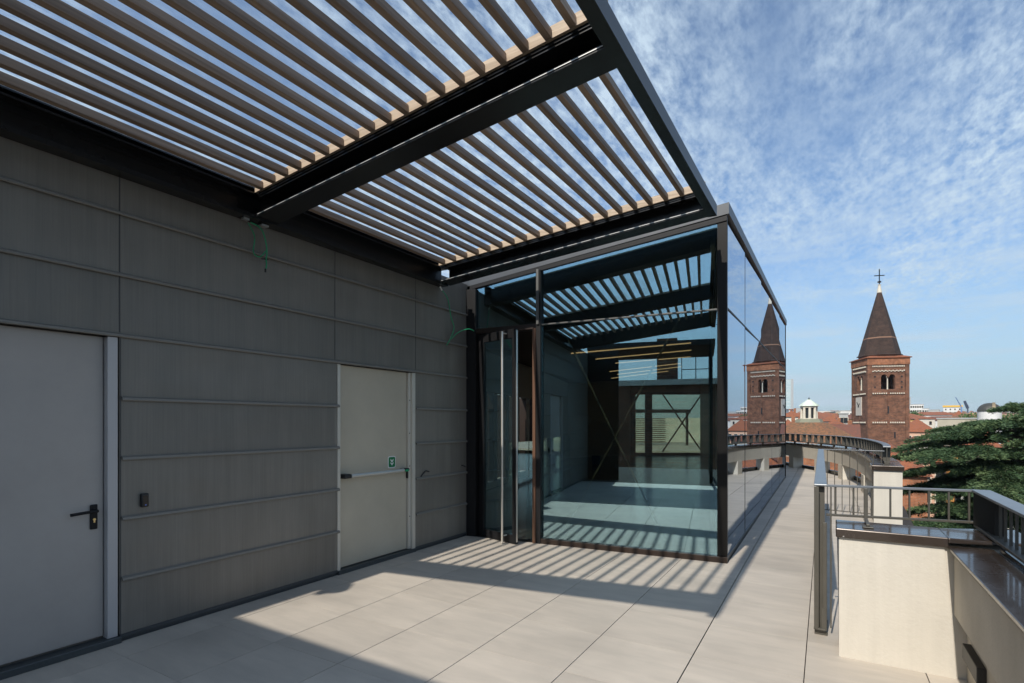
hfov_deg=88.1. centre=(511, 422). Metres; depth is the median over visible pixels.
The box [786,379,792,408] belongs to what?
glass skyscraper
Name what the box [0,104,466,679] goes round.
clad wall block
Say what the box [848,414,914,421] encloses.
distant house
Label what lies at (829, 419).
town house
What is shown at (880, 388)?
bell tower
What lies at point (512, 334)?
door
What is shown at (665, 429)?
roof pavilion
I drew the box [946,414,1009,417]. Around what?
distant house
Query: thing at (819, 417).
distant house
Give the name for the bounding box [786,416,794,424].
town house
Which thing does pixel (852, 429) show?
town house
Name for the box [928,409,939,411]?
grey block
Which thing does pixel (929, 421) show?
distant house
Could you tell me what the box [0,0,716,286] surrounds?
slatted pergola
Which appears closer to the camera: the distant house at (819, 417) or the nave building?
the nave building
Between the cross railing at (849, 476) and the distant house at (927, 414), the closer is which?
the cross railing at (849, 476)
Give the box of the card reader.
[140,493,148,506]
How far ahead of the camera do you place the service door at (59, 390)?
3.37 m
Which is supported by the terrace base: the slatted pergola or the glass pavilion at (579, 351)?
the glass pavilion at (579, 351)
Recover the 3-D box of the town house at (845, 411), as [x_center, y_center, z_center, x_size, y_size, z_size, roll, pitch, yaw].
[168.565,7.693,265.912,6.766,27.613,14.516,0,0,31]
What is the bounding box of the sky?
[0,0,1023,417]
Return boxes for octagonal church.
[786,422,859,476]
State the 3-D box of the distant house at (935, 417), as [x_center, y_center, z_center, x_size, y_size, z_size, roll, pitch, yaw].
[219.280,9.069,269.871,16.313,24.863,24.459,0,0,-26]
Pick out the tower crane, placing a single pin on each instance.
(966, 405)
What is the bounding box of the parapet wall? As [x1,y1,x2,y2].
[947,545,1023,682]
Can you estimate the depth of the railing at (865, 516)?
3.61 m
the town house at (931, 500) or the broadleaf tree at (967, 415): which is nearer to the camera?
the town house at (931, 500)
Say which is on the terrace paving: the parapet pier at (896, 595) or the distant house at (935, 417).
the parapet pier at (896, 595)
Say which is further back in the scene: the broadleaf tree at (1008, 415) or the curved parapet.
the broadleaf tree at (1008, 415)
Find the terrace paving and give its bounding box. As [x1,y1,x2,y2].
[0,465,967,682]
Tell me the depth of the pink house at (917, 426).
150.47 m
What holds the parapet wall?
on the terrace base
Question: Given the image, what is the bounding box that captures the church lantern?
[795,398,822,421]
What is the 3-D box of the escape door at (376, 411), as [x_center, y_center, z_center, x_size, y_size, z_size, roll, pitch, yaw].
[-1.431,0.460,5.698,0.123,2.080,1.132,0,0,31]
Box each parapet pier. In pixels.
[836,520,1020,679]
[870,463,903,524]
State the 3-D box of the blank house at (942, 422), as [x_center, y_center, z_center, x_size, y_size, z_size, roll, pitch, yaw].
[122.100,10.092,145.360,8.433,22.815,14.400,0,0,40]
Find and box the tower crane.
[963,401,968,412]
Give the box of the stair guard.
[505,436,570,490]
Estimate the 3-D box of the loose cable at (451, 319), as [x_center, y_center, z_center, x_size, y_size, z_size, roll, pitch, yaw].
[-0.703,-1.316,6.678,0.524,0.719,0.060,0,0,-41]
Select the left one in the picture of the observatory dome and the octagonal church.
the octagonal church
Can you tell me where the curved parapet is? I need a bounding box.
[786,441,900,493]
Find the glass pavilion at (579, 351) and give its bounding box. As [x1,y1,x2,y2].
[463,202,786,563]
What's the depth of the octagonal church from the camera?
59.02 m
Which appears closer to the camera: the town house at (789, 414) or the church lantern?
the church lantern
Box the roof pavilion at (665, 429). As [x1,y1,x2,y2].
[636,409,786,455]
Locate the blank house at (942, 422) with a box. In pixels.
[936,418,976,446]
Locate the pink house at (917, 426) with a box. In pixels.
[910,419,931,439]
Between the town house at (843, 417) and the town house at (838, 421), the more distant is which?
the town house at (843, 417)
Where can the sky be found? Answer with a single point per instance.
(846, 141)
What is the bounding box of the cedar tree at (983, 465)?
[891,402,1023,532]
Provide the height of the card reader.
0.097 m
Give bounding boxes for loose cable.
[248,222,268,271]
[440,286,473,344]
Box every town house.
[786,408,799,420]
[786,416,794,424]
[823,414,836,422]
[828,418,843,423]
[831,420,860,437]
[838,413,848,423]
[840,410,850,414]
[921,459,946,516]
[949,432,1000,502]
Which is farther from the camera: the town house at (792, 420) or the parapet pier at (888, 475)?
the town house at (792, 420)
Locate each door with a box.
[0,325,121,679]
[336,364,415,574]
[479,328,517,543]
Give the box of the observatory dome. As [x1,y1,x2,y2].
[977,402,1001,443]
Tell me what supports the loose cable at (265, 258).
hanging from the slatted pergola
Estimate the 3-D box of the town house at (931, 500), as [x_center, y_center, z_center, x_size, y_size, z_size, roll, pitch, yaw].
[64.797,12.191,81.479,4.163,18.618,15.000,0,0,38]
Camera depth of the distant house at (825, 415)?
219.52 m
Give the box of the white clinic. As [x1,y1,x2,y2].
[910,404,923,411]
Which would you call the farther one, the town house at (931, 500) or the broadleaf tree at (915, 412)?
the broadleaf tree at (915, 412)
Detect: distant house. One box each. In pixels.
[786,413,824,419]
[818,413,838,418]
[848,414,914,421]
[910,414,934,427]
[918,412,953,416]
[930,416,950,427]
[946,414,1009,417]
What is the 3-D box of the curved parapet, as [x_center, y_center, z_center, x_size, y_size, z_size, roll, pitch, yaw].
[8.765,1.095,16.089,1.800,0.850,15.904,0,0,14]
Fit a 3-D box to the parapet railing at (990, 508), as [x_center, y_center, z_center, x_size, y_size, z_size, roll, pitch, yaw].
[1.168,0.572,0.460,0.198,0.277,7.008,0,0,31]
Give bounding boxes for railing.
[786,433,890,463]
[814,449,827,635]
[824,449,883,513]
[826,484,972,627]
[971,489,1023,563]
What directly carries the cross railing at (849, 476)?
attached to the parapet pier at (888, 475)
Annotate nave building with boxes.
[860,443,932,520]
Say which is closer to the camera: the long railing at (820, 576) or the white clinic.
the long railing at (820, 576)
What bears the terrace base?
on the terrace building
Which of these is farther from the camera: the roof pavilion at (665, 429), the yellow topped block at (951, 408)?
the yellow topped block at (951, 408)
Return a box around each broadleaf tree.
[910,410,923,415]
[956,412,976,417]
[1003,412,1021,433]
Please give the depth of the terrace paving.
3.92 m
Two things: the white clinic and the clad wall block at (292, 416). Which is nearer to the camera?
the clad wall block at (292, 416)
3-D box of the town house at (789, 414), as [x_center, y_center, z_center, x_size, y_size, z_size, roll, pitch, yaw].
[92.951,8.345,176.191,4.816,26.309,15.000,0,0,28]
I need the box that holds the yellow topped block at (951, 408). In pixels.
[943,405,962,411]
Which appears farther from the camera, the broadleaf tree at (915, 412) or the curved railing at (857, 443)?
the broadleaf tree at (915, 412)
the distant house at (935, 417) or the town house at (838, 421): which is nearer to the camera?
the town house at (838, 421)
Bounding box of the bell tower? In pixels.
[849,269,911,446]
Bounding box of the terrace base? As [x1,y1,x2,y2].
[486,455,913,682]
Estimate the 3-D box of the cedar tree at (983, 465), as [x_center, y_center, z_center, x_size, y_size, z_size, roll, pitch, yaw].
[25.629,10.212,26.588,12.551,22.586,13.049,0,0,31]

